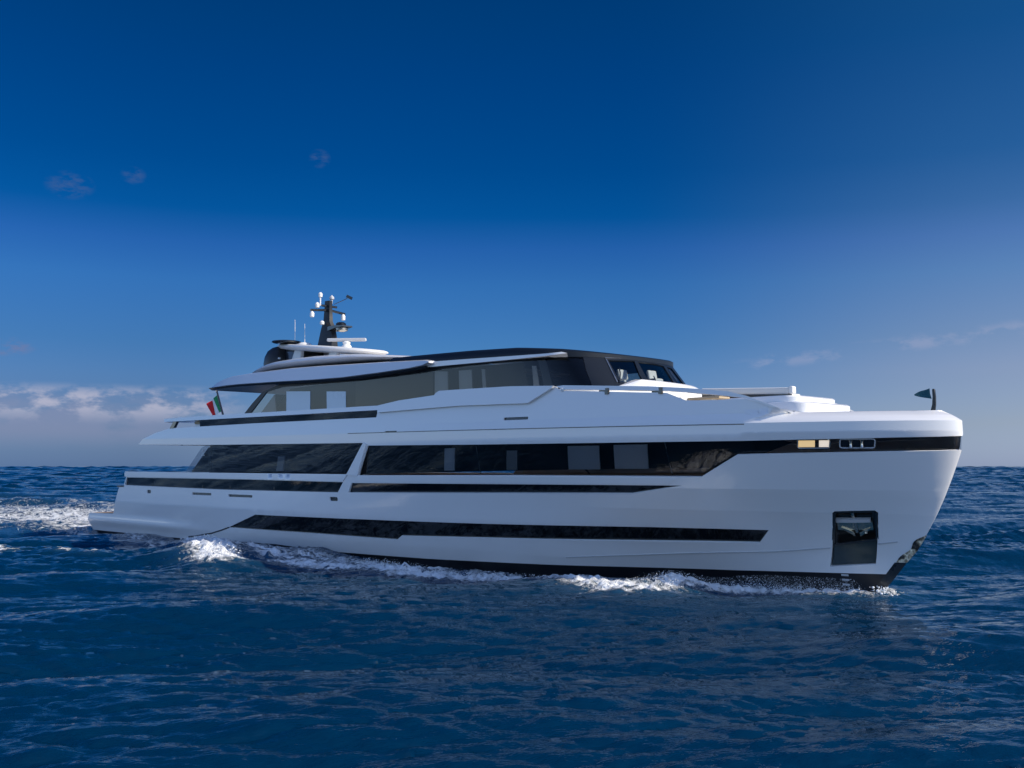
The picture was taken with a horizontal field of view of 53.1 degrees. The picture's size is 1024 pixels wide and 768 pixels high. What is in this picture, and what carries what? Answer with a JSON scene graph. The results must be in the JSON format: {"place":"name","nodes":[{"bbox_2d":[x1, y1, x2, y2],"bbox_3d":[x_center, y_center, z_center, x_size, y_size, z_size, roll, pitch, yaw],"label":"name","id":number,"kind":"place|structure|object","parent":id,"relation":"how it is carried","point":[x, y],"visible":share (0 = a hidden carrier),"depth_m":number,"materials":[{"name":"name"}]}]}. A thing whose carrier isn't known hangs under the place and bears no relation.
{"place":"outdoors","nodes":[
{"label":"outdoors","id":0,"kind":"place"},
{"bbox_2d":[0,466,1023,767],"bbox_3d":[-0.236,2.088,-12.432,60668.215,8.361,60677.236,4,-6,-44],"label":"water","id":1,"kind":"structure","parent":0,"point":[134,650],"depth_m":17.82,"materials":[{"name":"blue liquid"}]},
{"bbox_2d":[0,505,897,595],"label":"spray","id":2,"kind":"object","parent":1,"relation":"on","point":[884,590],"visible":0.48,"depth_m":26.45,"materials":[{"name":"white liquid"}]},
{"bbox_2d":[88,292,962,592],"bbox_3d":[-3.620,1.454,38.362,8.070,11.220,40.360,4,-6,-44],"label":"yacht","id":3,"kind":"object","parent":1,"relation":"on","point":[598,454],"visible":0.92,"depth_m":29.84,"materials":[{"name":"white paint"}]},
{"bbox_2d":[206,391,223,414],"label":"ensign","id":4,"kind":"object","parent":3,"relation":"attached to","point":[214,405],"visible":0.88,"depth_m":49.16,"materials":[{"name":"multicoloured fabric"}]},
{"bbox_2d":[127,477,342,491],"bbox_3d":[-11.666,3.981,40.730,0.106,0.410,16.979,5,-6,-45],"label":"bulwark window","id":5,"kind":"structure","parent":3,"relation":"in","point":[236,484],"depth_m":39.55,"materials":[{"name":"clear glass"}]},
{"bbox_2d":[275,394,285,407],"bbox_3d":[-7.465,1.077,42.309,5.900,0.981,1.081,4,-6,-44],"label":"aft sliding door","id":6,"kind":"structure","parent":3,"relation":"in","point":[279,397],"depth_m":40.17,"materials":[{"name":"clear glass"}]},
{"bbox_2d":[231,515,767,541],"bbox_3d":[-2.504,4.636,32.883,1.125,0.789,22.557,6,-7,-52],"label":"lower window","id":7,"kind":"structure","parent":3,"relation":"in","point":[389,529],"depth_m":31.15,"materials":[{"name":"black glass"}]},
{"bbox_2d":[350,483,673,492],"bbox_3d":[-0.615,3.129,30.480,12.729,0.388,0.357,-4,-6,39],"label":"bulwark window","id":8,"kind":"structure","parent":3,"relation":"in","point":[356,487],"depth_m":30.18,"materials":[{"name":"black glass"}]},
{"bbox_2d":[663,391,687,399],"bbox_3d":[4.442,0.499,27.506,0.700,0.612,0.797,4,-6,-44],"label":"lounge armchair","id":9,"kind":"object","parent":3,"relation":"on","point":[675,394],"visible":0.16,"depth_m":27.67,"materials":[{"name":"white fabric"}]},
{"bbox_2d":[688,396,729,399],"bbox_3d":[5.179,0.577,26.963,0.500,0.450,1.000,4,-6,-44],"label":"coffee table","id":10,"kind":"object","parent":3,"relation":"on","point":[711,398],"visible":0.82,"depth_m":26.78,"materials":[{"name":"beige"}]},
{"bbox_2d":[522,436,960,473],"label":"saloon window","id":11,"kind":"structure","parent":3,"relation":"in","point":[952,443],"depth_m":29.29,"materials":[{"name":"glass"}]},
{"bbox_2d":[702,386,799,397],"bbox_3d":[6.457,0.262,27.430,1.060,0.370,2.965,4,-6,-44],"label":"lounge sofa","id":12,"kind":"object","parent":3,"relation":"on","point":[759,392],"visible":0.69,"depth_m":26.76,"materials":[{"name":"white fabric"}]},
{"bbox_2d":[914,388,935,409],"bbox_3d":[9.924,0.394,24.598,0.504,0.577,0.088,-3,-6,35],"label":"bow pennant","id":13,"kind":"object","parent":3,"relation":"on","point":[925,393],"visible":0.91,"depth_m":24.57,"materials":[{"name":"blue fabric"}]},
{"bbox_2d":[0,0,1023,465],"label":"sky","id":14,"kind":"structure","parent":0,"point":[820,198],"materials":[{"name":"blue"}]}
]}

